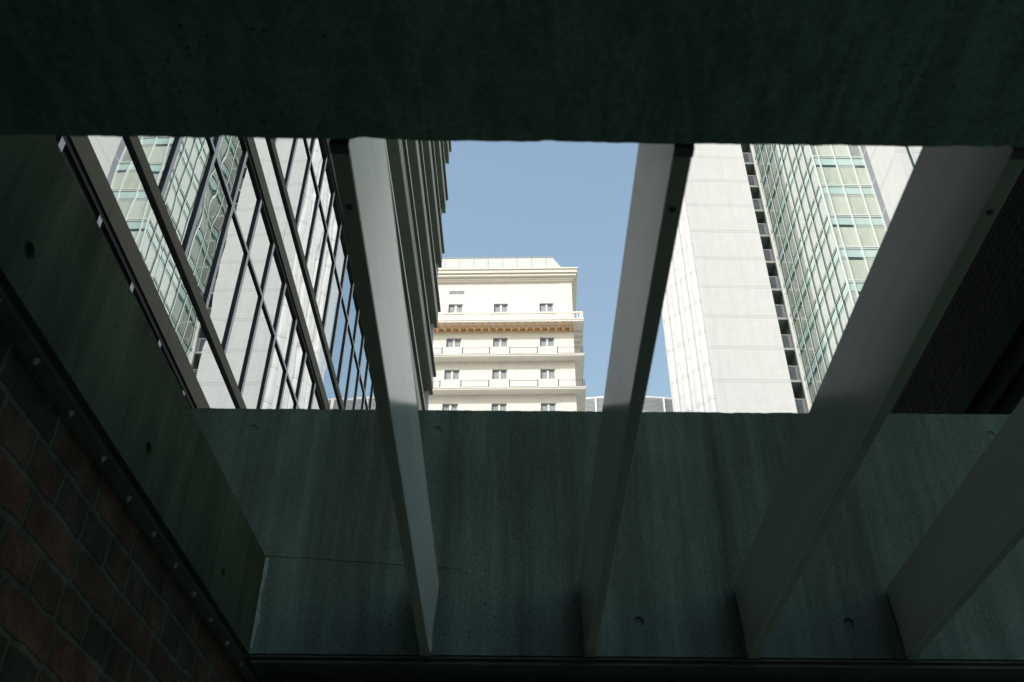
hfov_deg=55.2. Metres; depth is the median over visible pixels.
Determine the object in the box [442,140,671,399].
sky
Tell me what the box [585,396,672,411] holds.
screened building
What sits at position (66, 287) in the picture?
concrete upstand
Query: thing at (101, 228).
window pane
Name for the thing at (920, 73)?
concrete slab
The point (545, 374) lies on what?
window
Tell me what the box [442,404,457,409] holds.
window
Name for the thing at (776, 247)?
apartment tower
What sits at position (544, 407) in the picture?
window
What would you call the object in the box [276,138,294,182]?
window pane
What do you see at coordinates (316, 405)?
window pane
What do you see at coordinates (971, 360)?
side wall
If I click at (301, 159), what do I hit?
window pane
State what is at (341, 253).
window pane
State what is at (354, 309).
window pane
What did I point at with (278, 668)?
steel lintel
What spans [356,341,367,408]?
window pane
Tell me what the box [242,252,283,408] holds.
window pane
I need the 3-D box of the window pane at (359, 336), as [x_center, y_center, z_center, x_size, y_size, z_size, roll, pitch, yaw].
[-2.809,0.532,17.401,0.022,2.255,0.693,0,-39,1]
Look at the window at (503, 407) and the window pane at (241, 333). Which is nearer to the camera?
the window pane at (241, 333)
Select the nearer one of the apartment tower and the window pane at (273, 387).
the window pane at (273, 387)
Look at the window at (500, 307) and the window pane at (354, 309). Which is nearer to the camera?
the window pane at (354, 309)
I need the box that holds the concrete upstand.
[0,134,265,652]
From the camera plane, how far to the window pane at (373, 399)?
19.54 m
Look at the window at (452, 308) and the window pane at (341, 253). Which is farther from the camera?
the window at (452, 308)
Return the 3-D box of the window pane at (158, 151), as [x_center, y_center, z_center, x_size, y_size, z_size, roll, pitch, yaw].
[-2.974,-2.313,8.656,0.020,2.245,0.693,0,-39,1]
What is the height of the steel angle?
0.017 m
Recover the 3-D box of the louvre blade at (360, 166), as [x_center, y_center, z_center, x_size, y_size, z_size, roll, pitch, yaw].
[-0.239,0.231,2.109,0.058,0.211,1.849,0,-39,0]
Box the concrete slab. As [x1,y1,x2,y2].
[0,0,1023,147]
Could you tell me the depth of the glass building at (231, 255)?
11.15 m
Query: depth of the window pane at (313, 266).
14.57 m
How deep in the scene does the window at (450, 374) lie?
62.64 m
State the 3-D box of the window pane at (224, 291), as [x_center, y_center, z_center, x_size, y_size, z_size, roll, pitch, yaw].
[-2.938,-0.970,10.338,0.021,2.245,0.693,0,-39,1]
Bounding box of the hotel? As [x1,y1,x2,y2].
[428,256,585,410]
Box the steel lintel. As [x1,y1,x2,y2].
[250,655,1023,681]
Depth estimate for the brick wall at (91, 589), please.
1.85 m
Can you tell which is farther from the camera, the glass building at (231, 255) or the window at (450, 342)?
the window at (450, 342)
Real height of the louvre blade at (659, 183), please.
0.211 m
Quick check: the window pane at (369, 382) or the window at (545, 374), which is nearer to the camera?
the window pane at (369, 382)
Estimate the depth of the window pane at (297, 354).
12.96 m
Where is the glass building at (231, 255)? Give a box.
[53,136,451,409]
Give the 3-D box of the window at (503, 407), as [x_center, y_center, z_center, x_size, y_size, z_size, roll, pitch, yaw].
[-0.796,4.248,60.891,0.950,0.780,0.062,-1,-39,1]
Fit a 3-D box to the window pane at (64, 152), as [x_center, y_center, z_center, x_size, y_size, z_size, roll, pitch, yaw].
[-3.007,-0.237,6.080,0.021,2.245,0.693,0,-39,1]
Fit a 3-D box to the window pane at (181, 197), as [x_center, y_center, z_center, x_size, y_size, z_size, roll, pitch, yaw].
[-2.962,-1.865,9.217,0.021,2.245,0.693,0,-39,1]
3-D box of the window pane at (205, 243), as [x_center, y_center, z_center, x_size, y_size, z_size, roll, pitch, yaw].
[-2.950,-1.418,9.777,0.021,2.245,0.693,0,-39,1]
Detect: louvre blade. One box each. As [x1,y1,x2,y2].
[328,137,438,655]
[578,143,694,656]
[734,146,1023,657]
[886,396,1023,659]
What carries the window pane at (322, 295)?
in the glass building at (231, 255)
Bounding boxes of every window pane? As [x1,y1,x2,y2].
[62,148,96,218]
[100,226,127,281]
[138,136,177,189]
[163,137,216,249]
[187,136,244,301]
[207,160,258,347]
[226,207,271,389]
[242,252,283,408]
[262,291,293,408]
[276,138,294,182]
[281,325,303,408]
[287,139,312,220]
[298,139,324,258]
[298,359,313,408]
[307,164,332,293]
[312,390,320,408]
[316,200,339,323]
[325,232,345,353]
[332,260,351,380]
[339,288,357,406]
[346,317,362,409]
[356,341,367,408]
[364,369,371,409]
[371,391,376,409]
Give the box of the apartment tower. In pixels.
[662,144,921,412]
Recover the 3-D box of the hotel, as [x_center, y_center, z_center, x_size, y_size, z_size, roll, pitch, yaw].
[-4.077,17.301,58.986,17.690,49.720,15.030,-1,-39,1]
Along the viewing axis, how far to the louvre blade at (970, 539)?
2.41 m
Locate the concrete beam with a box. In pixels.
[191,408,1023,681]
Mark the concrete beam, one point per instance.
(509, 493)
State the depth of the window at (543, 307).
65.99 m
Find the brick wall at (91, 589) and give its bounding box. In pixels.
[0,324,246,681]
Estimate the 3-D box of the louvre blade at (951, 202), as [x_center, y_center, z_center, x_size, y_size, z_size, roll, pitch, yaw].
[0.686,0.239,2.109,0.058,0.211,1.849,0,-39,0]
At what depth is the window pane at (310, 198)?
13.98 m
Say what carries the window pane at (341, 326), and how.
in the glass building at (231, 255)
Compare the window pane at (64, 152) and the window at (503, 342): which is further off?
the window at (503, 342)
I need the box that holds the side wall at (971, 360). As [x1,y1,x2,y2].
[889,166,1023,414]
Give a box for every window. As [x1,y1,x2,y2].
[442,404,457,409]
[444,370,459,379]
[446,339,460,346]
[448,305,462,312]
[492,370,506,378]
[492,404,506,410]
[493,338,507,346]
[494,304,507,311]
[539,304,553,311]
[540,338,553,345]
[540,370,554,378]
[541,404,555,410]
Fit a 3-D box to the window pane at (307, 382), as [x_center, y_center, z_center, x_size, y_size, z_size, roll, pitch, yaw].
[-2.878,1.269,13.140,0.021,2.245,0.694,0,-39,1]
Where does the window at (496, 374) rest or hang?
in the hotel
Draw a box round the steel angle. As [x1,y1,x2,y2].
[0,285,258,681]
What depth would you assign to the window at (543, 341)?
64.13 m

